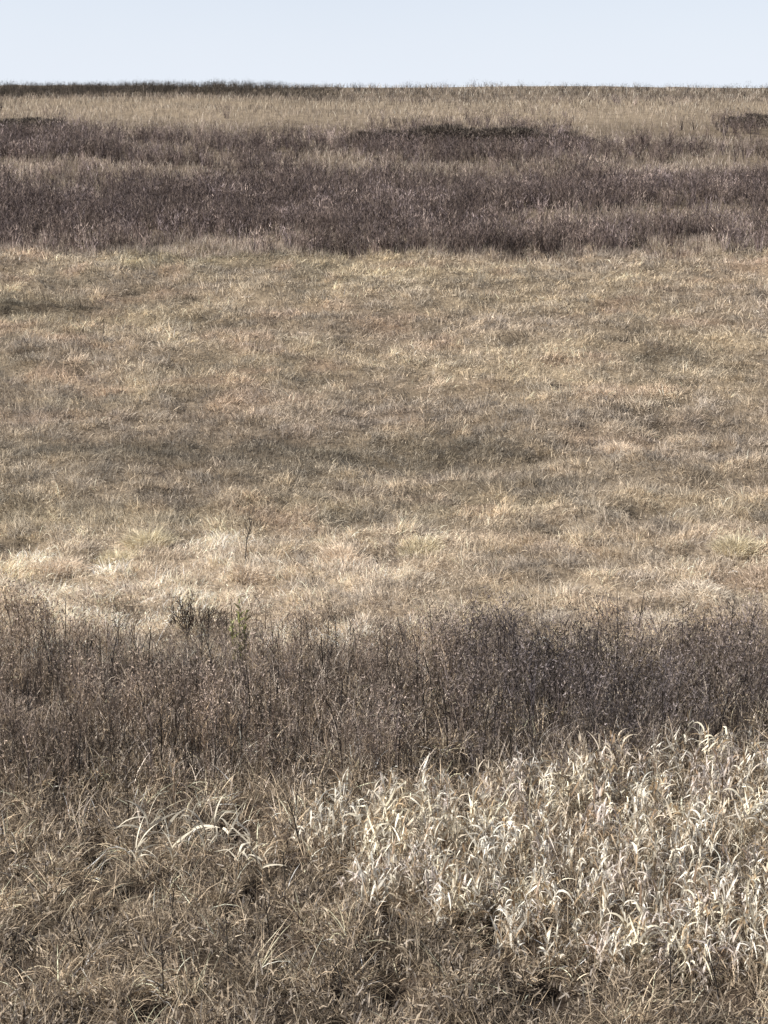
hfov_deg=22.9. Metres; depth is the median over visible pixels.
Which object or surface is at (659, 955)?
pale grass plant
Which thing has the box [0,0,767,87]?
sky
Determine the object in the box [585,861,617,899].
pale grass plant
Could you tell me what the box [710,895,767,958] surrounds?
pale grass plant
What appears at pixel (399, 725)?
dead weed
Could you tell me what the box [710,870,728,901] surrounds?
pale grass plant
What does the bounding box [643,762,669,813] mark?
pale grass plant
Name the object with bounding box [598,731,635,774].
pale grass plant
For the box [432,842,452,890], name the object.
pale grass plant
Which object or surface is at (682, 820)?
pale grass plant
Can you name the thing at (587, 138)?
shrub
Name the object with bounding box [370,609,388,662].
dead weed
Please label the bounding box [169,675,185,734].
dead weed
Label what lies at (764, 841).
pale grass plant
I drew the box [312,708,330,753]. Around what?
dead weed
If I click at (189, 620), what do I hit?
dead bush
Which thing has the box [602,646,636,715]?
dead weed
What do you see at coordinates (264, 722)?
dead weed
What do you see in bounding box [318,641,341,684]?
dead weed
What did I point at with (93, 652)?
dead weed
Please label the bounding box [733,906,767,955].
pale grass plant
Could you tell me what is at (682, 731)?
dead weed
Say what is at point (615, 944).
pale grass plant
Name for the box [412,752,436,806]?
pale grass plant
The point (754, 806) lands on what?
pale grass plant
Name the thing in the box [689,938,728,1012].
dead weed
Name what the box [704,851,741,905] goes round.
pale grass plant
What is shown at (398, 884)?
pale grass plant
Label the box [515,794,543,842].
pale grass plant
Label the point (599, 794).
pale grass plant
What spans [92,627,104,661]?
dead weed
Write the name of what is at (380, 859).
pale grass plant
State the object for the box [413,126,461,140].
shrub
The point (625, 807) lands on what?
pale grass plant
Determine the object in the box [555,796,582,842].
pale grass plant
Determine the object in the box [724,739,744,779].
pale grass plant
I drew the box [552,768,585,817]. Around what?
pale grass plant
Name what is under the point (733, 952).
pale grass plant
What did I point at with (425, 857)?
pale grass plant
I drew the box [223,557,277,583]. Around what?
grass tussock
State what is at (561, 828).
pale grass plant
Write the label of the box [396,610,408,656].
dead weed
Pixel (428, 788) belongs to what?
pale grass plant
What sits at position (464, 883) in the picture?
pale grass plant
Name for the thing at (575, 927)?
pale grass plant
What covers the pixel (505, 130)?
shrub
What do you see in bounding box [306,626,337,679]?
dead weed
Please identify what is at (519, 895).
pale grass plant
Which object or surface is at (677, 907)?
pale grass plant
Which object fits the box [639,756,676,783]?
pale grass plant
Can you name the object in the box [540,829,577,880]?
pale grass plant
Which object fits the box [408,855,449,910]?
pale grass plant
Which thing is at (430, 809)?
pale grass plant
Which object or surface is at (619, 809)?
pale grass plant
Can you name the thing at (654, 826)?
pale grass plant
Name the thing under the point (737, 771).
pale grass plant
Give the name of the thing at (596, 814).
pale grass plant
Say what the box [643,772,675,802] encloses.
pale grass plant
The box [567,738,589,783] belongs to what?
pale grass plant
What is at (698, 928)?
pale grass plant
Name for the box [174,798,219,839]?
pale grass plant
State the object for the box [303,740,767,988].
dry grass
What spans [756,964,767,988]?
pale grass plant
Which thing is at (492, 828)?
pale grass plant
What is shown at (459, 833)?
pale grass plant
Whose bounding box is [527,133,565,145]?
shrub
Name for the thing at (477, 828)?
pale grass plant
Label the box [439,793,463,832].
pale grass plant
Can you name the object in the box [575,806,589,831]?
pale grass plant
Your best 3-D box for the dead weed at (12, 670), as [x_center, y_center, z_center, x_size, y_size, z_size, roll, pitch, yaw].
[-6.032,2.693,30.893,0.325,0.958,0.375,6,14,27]
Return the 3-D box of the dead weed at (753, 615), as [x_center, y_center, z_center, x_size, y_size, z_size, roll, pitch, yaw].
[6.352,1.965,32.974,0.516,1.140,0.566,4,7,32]
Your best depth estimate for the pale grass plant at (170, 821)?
24.20 m
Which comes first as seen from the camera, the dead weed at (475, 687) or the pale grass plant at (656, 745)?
the pale grass plant at (656, 745)
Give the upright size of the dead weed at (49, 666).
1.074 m
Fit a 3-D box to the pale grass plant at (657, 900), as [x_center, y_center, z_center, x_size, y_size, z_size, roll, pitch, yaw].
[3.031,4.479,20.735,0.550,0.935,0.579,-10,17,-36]
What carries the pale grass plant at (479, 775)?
on the ground at (238, 119)
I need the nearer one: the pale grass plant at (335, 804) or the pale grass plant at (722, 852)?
the pale grass plant at (722, 852)
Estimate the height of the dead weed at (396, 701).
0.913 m
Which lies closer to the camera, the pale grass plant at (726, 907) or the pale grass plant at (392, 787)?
the pale grass plant at (726, 907)
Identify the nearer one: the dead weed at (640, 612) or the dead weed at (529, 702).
the dead weed at (529, 702)
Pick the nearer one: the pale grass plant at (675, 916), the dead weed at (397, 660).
the pale grass plant at (675, 916)
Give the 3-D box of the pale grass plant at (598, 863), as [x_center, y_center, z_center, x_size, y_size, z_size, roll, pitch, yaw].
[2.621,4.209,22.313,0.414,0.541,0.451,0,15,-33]
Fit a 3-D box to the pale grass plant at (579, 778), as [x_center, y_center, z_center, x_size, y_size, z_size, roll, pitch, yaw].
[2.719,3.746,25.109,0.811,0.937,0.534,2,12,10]
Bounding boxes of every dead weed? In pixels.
[1,587,19,642]
[2,655,17,703]
[3,925,19,980]
[5,680,24,735]
[7,630,30,684]
[9,708,21,757]
[11,664,35,750]
[12,681,26,716]
[22,678,48,722]
[34,646,60,698]
[36,843,53,905]
[40,628,54,690]
[43,706,59,756]
[45,664,63,711]
[51,629,66,675]
[54,589,74,640]
[61,687,85,752]
[61,898,92,970]
[71,616,95,679]
[72,721,97,783]
[79,634,104,676]
[81,620,100,676]
[84,713,101,767]
[90,666,108,707]
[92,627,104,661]
[102,722,120,767]
[104,684,126,741]
[107,655,122,694]
[109,619,135,683]
[112,716,140,762]
[124,686,137,731]
[128,621,138,668]
[128,824,146,872]
[129,635,139,676]
[132,667,154,739]
[134,619,155,677]
[138,650,164,701]
[139,696,167,775]
[145,649,174,719]
[146,932,175,995]
[156,710,170,764]
[158,862,177,916]
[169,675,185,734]
[173,662,188,713]
[173,730,201,776]
[181,731,203,786]
[184,628,205,709]
[195,608,213,636]
[198,625,219,667]
[200,614,216,663]
[203,702,231,782]
[206,639,222,678]
[206,675,234,742]
[211,605,237,656]
[213,906,236,966]
[225,596,241,626]
[231,701,245,744]
[234,662,252,703]
[234,709,254,760]
[237,510,255,563]
[238,654,261,729]
[239,598,253,633]
[249,887,280,946]
[251,703,281,759]
[264,630,281,661]
[267,661,289,704]
[268,611,280,655]
[270,636,284,676]
[273,741,291,771]
[273,831,295,901]
[277,788,308,843]
[284,665,301,710]
[286,603,310,664]
[287,721,306,780]
[288,655,309,685]
[289,658,313,727]
[295,710,328,769]
[296,606,311,651]
[300,639,321,713]
[304,762,332,820]
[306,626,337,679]
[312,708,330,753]
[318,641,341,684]
[319,613,341,660]
[323,681,348,763]
[324,932,352,999]
[332,668,352,735]
[342,608,358,643]
[346,699,365,764]
[352,621,367,669]
[352,694,376,758]
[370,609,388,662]
[378,621,398,685]
[384,639,402,690]
[384,682,411,722]
[393,693,404,762]
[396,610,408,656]
[400,688,417,741]
[406,642,425,683]
[410,627,426,677]
[412,662,440,743]
[412,675,429,726]
[418,640,441,707]
[421,583,449,660]
[424,658,457,753]
[429,907,449,985]
[430,677,443,730]
[447,668,468,731]
[450,704,463,750]
[461,659,483,720]
[463,631,484,676]
[471,672,502,763]
[479,696,510,758]
[488,666,511,721]
[498,689,522,763]
[502,711,515,742]
[515,638,536,694]
[522,674,540,735]
[522,713,545,761]
[543,651,571,724]
[564,712,584,754]
[569,713,591,753]
[575,659,600,722]
[578,692,592,736]
[580,639,600,709]
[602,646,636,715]
[605,701,635,751]
[610,594,622,640]
[622,669,637,708]
[625,635,652,684]
[627,649,645,696]
[629,579,653,646]
[629,621,653,681]
[629,701,658,760]
[636,706,658,751]
[649,672,669,746]
[662,938,685,1008]
[666,618,689,663]
[673,659,688,722]
[675,585,702,658]
[675,701,689,762]
[684,679,708,747]
[684,711,709,749]
[689,665,721,747]
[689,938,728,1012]
[696,711,719,745]
[706,643,722,700]
[714,674,748,741]
[716,580,745,642]
[738,655,754,701]
[741,595,762,647]
[747,645,766,712]
[753,668,767,727]
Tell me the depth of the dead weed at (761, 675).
29.68 m
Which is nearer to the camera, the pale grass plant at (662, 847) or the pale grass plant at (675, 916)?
the pale grass plant at (675, 916)
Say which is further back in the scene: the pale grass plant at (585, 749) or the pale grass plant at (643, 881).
the pale grass plant at (585, 749)
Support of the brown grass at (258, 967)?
on the ground at (238, 119)
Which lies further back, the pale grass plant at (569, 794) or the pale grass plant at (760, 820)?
the pale grass plant at (569, 794)
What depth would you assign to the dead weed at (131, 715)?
28.52 m
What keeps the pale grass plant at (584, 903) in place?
on the ground at (238, 119)
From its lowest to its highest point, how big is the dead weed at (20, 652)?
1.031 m
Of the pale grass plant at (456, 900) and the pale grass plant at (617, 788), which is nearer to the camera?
the pale grass plant at (456, 900)
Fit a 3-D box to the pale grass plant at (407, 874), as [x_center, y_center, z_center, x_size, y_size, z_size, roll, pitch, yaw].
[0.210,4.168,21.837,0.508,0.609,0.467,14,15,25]
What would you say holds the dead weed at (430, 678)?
on the ground at (238, 119)
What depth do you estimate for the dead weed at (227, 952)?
19.44 m
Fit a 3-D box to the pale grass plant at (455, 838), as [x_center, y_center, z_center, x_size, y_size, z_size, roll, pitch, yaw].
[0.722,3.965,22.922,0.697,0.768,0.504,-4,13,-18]
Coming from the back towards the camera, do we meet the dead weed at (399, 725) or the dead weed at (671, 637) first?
the dead weed at (671, 637)
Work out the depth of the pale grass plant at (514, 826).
23.24 m
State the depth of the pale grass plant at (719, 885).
21.26 m
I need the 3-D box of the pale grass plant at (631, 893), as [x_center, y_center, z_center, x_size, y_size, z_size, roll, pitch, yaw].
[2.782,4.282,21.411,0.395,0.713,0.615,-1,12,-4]
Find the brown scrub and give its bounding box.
[0,78,767,260]
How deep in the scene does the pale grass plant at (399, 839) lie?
22.46 m
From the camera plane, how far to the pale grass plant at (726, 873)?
21.88 m
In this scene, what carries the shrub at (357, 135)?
on the ground at (238, 119)
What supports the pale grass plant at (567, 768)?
on the ground at (238, 119)
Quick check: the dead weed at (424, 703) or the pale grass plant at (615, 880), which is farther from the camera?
the dead weed at (424, 703)
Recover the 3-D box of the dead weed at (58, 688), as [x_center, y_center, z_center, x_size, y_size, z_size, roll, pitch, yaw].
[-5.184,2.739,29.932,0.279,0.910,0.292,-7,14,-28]
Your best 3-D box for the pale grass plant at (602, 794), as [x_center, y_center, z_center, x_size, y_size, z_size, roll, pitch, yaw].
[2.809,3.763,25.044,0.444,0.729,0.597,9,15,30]
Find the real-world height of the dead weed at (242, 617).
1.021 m
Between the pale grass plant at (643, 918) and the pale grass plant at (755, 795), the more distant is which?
the pale grass plant at (755, 795)
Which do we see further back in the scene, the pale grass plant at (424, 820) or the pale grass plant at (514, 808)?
the pale grass plant at (514, 808)
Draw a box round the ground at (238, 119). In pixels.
[0,85,767,1023]
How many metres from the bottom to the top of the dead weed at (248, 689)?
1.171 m
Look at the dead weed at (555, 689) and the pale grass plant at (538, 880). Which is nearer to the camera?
the pale grass plant at (538, 880)
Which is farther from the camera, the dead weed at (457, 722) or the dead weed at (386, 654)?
the dead weed at (386, 654)
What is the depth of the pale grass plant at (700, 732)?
27.34 m
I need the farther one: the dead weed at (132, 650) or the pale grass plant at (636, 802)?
the dead weed at (132, 650)
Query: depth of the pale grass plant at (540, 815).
24.51 m
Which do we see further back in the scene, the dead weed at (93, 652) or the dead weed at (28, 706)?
the dead weed at (93, 652)
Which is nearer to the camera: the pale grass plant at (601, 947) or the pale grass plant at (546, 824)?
the pale grass plant at (601, 947)
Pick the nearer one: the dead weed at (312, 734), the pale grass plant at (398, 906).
the pale grass plant at (398, 906)
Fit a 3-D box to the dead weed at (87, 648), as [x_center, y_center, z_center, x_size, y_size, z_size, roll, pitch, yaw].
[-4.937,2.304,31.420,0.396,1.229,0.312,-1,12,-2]
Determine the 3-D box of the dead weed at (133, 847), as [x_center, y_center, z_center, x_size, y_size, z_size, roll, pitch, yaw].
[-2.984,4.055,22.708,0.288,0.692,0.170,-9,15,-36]
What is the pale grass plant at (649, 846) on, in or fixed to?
on the ground at (238, 119)
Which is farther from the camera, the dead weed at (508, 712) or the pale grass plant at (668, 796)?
the dead weed at (508, 712)
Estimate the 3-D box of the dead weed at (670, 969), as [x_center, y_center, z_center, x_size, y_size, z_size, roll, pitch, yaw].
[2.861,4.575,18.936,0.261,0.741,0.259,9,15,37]
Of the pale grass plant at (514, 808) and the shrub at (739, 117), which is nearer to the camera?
the pale grass plant at (514, 808)
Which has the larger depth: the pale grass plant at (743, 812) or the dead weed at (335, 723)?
the dead weed at (335, 723)
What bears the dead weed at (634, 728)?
on the ground at (238, 119)
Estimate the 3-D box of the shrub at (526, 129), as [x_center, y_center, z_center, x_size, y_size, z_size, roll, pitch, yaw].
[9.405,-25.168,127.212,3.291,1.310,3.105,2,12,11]
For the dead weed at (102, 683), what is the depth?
29.73 m
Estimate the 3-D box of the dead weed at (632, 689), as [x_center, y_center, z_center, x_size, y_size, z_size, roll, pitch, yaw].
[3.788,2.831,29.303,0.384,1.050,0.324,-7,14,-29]
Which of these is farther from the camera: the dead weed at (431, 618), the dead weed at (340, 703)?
the dead weed at (431, 618)
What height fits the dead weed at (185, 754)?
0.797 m
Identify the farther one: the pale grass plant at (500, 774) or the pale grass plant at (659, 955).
the pale grass plant at (500, 774)
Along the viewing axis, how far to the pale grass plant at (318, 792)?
25.36 m
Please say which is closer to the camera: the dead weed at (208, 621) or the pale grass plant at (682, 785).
the pale grass plant at (682, 785)
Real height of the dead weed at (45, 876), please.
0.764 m
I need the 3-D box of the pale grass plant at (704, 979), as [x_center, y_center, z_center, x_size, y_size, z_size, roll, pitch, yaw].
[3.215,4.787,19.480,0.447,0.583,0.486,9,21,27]
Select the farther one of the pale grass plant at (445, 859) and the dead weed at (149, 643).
the dead weed at (149, 643)
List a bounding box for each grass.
[0,82,767,262]
[0,601,767,1023]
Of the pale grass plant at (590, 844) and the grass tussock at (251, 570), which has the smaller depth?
the pale grass plant at (590, 844)
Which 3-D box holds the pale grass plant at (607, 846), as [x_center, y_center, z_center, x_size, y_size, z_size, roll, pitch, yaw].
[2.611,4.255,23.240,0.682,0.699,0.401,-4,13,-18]
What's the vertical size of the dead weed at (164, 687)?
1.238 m
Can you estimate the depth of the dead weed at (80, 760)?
26.45 m
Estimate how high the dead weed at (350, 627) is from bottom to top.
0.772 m
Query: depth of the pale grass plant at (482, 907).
20.91 m
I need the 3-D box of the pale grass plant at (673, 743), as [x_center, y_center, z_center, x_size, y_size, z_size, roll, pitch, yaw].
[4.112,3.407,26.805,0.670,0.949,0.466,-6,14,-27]
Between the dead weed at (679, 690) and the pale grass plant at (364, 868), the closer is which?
the pale grass plant at (364, 868)
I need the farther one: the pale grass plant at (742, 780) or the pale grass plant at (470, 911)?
the pale grass plant at (742, 780)
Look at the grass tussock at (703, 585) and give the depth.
37.07 m
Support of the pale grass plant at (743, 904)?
on the ground at (238, 119)
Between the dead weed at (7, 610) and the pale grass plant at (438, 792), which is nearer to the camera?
the pale grass plant at (438, 792)
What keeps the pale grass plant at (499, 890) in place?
on the ground at (238, 119)
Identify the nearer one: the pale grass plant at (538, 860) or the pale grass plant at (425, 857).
the pale grass plant at (425, 857)
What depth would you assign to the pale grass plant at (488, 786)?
25.53 m
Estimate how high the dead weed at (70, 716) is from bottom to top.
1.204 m
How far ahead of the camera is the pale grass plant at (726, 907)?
20.39 m
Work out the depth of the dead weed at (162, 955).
18.95 m
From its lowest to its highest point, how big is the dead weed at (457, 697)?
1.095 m
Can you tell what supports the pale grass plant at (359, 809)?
on the ground at (238, 119)
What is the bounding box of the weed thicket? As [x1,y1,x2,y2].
[0,569,767,845]
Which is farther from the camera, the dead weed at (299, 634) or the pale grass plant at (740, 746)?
the dead weed at (299, 634)
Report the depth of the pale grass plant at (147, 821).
23.47 m
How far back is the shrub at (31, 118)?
132.76 m
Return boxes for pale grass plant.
[112,790,174,855]
[130,820,157,868]
[149,809,184,842]
[162,829,194,872]
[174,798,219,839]
[185,808,217,857]
[193,796,241,835]
[203,812,239,848]
[215,842,265,873]
[224,818,267,863]
[247,845,285,890]
[288,799,341,852]
[294,809,333,858]
[302,790,329,835]
[309,775,331,808]
[309,804,340,852]
[325,768,353,827]
[326,786,354,816]
[326,804,375,860]
[329,855,369,903]
[335,799,375,853]
[337,835,366,877]
[342,805,392,865]
[347,851,394,922]
[348,837,376,880]
[351,779,380,828]
[356,796,393,856]
[359,780,395,835]
[363,839,402,890]
[364,771,403,799]
[366,781,421,836]
[372,770,418,853]
[372,829,396,863]
[374,836,409,871]
[376,768,404,803]
[376,837,406,892]
[379,812,420,881]
[382,805,421,849]
[383,852,419,888]
[384,867,424,909]
[385,850,408,901]
[387,869,418,924]
[390,804,431,859]
[394,764,433,804]
[397,819,447,901]
[399,821,436,884]
[400,817,439,874]
[405,839,454,878]
[408,809,429,842]
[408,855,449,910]
[409,790,442,832]
[410,776,438,795]
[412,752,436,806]
[413,802,469,848]
[415,778,436,818]
[417,769,461,822]
[418,816,438,849]
[421,812,467,862]
[424,867,453,926]
[424,867,483,922]
[425,776,450,821]
[425,813,444,848]
[427,839,473,901]
[429,779,490,855]
[429,854,464,890]
[432,768,469,804]
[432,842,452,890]
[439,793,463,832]
[439,872,491,925]
[442,817,481,840]
[443,837,469,878]
[446,798,467,829]
[448,829,483,870]
[449,868,487,932]
[450,790,467,815]
[458,889,482,933]
[461,847,491,891]
[461,853,501,909]
[463,793,522,840]
[463,803,488,849]
[463,865,504,928]
[464,807,505,873]
[465,773,495,819]
[466,805,494,847]
[468,771,496,811]
[469,758,499,791]
[476,824,511,878]
[477,849,510,903]
[479,759,512,811]
[481,750,508,787]
[482,899,527,960]
[483,877,511,914]
[485,768,507,818]
[486,873,534,924]
[486,893,530,955]
[488,819,523,874]
[492,845,532,893]
[492,866,518,904]
[494,806,525,854]
[495,751,529,790]
[495,777,529,816]
[496,892,535,937]
[498,776,552,810]
[502,897,542,957]
[503,784,524,822]
[506,746,535,791]
[508,871,574,917]
[510,810,560,861]
[511,843,549,876]
[512,809,532,847]
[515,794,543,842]
[516,875,551,943]
[517,859,554,907]
[519,860,559,904]
[524,821,557,863]
[525,750,562,793]
[526,863,565,917]
[526,868,572,937]
[526,913,552,953]
[528,768,550,819]
[528,854,555,883]
[530,799,555,836]
[531,805,556,846]
[535,852,567,884]
[536,827,559,849]
[537,918,570,971]
[538,762,567,801]
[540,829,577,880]
[542,773,573,810]
[542,790,577,833]
[550,756,585,797]
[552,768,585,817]
[553,748,590,792]
[553,817,579,853]
[554,836,577,883]
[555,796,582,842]
[562,853,609,925]
[564,893,611,955]
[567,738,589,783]
[567,761,616,818]
[567,826,602,866]
[568,911,632,986]
[569,752,595,809]
[569,830,612,887]
[570,731,608,778]
[572,810,609,861]
[574,748,598,790]
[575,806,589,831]
[578,776,613,845]
[578,779,615,820]
[579,828,616,862]
[579,879,598,919]
[585,781,621,821]
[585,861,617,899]
[586,835,610,877]
[587,852,619,887]
[588,758,624,789]
[588,812,647,862]
[588,857,626,924]
[593,812,615,845]
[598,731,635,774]
[599,766,636,804]
[601,773,628,812]
[601,805,634,849]
[602,728,634,765]
[602,922,631,984]
[603,733,641,789]
[603,866,628,905]
[603,914,657,970]
[604,792,634,839]
[604,902,663,977]
[608,850,638,883]
[610,884,647,935]
[613,774,669,812]
[614,831,639,865]
[614,864,646,914]
[616,803,637,829]
[620,763,669,793]
[621,808,681,848]
[621,825,646,875]
[621,871,663,912]
[622,883,661,952]
[623,771,654,821]
[625,782,648,836]
[625,823,668,870]
[628,779,650,810]
[629,809,668,888]
[630,800,667,853]
[631,890,663,924]
[632,750,653,781]
[636,799,688,865]
[637,854,683,894]
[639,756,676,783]
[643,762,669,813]
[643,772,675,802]
[643,809,669,848]
[643,846,672,884]
[645,782,675,822]
[647,732,666,770]
[648,940,685,983]
[649,871,675,952]
[650,762,673,783]
[650,795,674,834]
[650,887,698,941]
[650,913,672,953]
[651,757,677,801]
[654,895,714,991]
[654,918,696,968]
[655,726,689,779]
[655,878,682,925]
[657,833,687,871]
[660,794,692,829]
[660,797,713,835]
[661,789,699,812]
[661,820,701,885]
[664,814,716,870]
[664,817,697,849]
[664,825,693,879]
[665,749,687,790]
[665,875,708,953]
[666,795,696,842]
[671,856,698,898]
[671,917,731,983]
[672,899,713,966]
[673,774,688,806]
[673,809,713,855]
[674,746,713,786]
[674,859,712,923]
[675,853,710,906]
[679,707,715,767]
[679,765,720,819]
[680,762,701,794]
[681,793,724,854]
[681,950,719,997]
[682,783,705,818]
[683,864,717,903]
[683,889,725,941]
[685,798,729,828]
[685,909,727,971]
[689,834,716,882]
[691,828,722,893]
[693,719,737,774]
[694,876,729,923]
[697,846,738,917]
[699,755,726,790]
[700,761,719,817]
[704,725,738,759]
[704,775,735,819]
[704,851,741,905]
[706,732,744,782]
[708,760,743,808]
[708,808,754,831]
[708,817,743,859]
[709,793,759,844]
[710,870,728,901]
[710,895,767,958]
[711,883,743,947]
[712,842,742,875]
[715,923,754,981]
[716,875,741,926]
[717,881,762,925]
[717,918,742,968]
[719,831,755,866]
[721,856,754,892]
[722,844,766,908]
[723,749,750,790]
[723,783,766,838]
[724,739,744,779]
[724,790,754,850]
[727,785,752,818]
[730,917,767,972]
[731,729,767,796]
[732,855,767,927]
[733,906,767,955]
[734,766,751,800]
[737,726,765,760]
[739,879,767,939]
[740,740,764,778]
[740,835,767,873]
[741,781,767,820]
[742,748,767,793]
[744,741,767,787]
[745,759,767,802]
[745,791,767,838]
[745,905,767,981]
[746,742,767,772]
[746,815,767,860]
[746,842,763,886]
[748,915,767,969]
[749,780,767,813]
[753,825,767,864]
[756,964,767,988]
[758,873,767,923]
[759,849,767,885]
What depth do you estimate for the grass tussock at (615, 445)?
51.66 m
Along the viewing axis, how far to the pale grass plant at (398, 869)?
21.81 m
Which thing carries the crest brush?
on the ground at (238, 119)
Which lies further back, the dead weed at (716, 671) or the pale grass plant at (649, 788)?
the dead weed at (716, 671)
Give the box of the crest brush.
[0,77,350,97]
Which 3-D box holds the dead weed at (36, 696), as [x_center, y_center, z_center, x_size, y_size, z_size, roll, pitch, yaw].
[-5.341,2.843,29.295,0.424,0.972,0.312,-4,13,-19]
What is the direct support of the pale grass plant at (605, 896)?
on the ground at (238, 119)
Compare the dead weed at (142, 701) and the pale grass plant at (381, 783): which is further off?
the dead weed at (142, 701)
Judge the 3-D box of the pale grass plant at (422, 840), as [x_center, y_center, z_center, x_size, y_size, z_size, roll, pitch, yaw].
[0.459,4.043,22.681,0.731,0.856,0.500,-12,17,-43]
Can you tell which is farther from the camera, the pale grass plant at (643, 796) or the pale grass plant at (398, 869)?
the pale grass plant at (643, 796)
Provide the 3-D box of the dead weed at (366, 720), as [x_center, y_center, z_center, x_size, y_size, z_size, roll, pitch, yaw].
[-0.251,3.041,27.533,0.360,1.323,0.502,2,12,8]
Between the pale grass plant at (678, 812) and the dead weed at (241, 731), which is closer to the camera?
the pale grass plant at (678, 812)
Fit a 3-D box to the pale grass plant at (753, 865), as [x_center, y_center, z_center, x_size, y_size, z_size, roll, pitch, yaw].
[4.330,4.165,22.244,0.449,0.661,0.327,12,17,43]
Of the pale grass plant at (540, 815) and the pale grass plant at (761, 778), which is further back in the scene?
the pale grass plant at (761, 778)
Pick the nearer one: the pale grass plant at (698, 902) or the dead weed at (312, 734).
the pale grass plant at (698, 902)
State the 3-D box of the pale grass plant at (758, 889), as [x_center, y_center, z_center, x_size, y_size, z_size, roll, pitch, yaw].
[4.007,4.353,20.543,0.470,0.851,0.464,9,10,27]
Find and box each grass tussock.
[23,554,92,573]
[90,545,142,565]
[114,520,179,550]
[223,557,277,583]
[313,539,373,564]
[393,531,449,558]
[594,434,642,456]
[625,606,685,636]
[667,573,733,606]
[706,523,765,559]
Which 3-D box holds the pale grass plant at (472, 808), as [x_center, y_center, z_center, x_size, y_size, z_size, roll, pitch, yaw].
[0.967,3.808,23.264,0.616,1.010,0.827,11,21,29]
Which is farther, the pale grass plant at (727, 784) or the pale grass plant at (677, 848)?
the pale grass plant at (727, 784)
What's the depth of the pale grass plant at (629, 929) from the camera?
19.98 m
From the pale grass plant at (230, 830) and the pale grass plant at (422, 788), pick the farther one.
the pale grass plant at (422, 788)
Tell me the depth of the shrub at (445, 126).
126.34 m
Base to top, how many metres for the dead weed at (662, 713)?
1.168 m
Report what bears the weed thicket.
on the ground at (238, 119)
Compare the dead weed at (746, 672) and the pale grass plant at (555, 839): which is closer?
the pale grass plant at (555, 839)
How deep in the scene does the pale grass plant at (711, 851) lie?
21.89 m
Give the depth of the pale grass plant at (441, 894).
20.67 m
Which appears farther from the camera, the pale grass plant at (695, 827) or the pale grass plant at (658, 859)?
the pale grass plant at (695, 827)
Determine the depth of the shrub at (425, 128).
126.83 m
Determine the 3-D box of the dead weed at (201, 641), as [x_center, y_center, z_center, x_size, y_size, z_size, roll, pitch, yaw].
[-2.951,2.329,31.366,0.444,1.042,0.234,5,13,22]
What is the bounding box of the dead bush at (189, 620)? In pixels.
[164,579,230,639]
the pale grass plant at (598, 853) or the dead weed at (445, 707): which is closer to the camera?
the pale grass plant at (598, 853)
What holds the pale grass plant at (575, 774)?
on the ground at (238, 119)
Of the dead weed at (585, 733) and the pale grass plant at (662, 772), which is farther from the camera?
the dead weed at (585, 733)
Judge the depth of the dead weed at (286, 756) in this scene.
26.91 m
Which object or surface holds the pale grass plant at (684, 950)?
on the ground at (238, 119)
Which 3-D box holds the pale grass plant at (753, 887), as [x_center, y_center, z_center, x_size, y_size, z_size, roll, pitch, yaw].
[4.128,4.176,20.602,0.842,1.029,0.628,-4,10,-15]
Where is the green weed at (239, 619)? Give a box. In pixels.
[229,600,251,666]
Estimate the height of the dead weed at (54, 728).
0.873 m
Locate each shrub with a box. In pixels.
[0,117,32,131]
[20,116,56,130]
[33,117,71,130]
[344,130,375,142]
[357,131,392,142]
[377,128,405,142]
[383,128,433,143]
[406,124,448,141]
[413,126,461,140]
[416,123,474,143]
[442,126,497,141]
[464,126,514,143]
[473,125,530,144]
[500,125,538,140]
[508,126,546,141]
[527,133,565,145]
[555,131,585,142]
[571,135,601,144]
[717,115,747,126]
[731,112,766,125]
[753,113,767,125]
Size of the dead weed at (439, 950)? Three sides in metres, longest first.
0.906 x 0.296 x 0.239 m
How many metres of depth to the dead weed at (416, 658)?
30.45 m
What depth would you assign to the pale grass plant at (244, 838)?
22.90 m
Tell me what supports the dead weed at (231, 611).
on the ground at (238, 119)
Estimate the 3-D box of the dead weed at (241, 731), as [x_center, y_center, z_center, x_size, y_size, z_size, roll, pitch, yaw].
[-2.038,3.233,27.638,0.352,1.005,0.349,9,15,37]
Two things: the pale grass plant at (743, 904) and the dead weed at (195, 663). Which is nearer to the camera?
the pale grass plant at (743, 904)
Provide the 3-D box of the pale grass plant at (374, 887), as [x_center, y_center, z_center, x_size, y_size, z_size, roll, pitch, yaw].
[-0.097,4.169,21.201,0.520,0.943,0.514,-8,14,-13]
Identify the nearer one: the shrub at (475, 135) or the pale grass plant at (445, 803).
the pale grass plant at (445, 803)
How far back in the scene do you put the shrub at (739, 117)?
137.47 m
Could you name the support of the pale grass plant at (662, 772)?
on the ground at (238, 119)
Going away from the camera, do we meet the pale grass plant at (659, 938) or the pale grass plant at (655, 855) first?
the pale grass plant at (659, 938)
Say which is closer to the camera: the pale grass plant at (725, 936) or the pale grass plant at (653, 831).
the pale grass plant at (725, 936)
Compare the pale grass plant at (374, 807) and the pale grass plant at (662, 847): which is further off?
the pale grass plant at (374, 807)
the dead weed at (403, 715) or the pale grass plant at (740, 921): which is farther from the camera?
the dead weed at (403, 715)
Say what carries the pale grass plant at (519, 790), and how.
on the ground at (238, 119)
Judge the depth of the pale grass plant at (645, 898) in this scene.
21.00 m
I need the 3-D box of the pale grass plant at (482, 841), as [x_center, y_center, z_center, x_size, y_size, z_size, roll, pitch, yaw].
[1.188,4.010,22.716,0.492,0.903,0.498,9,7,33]
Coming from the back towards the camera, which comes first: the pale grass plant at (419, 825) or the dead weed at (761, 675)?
the dead weed at (761, 675)

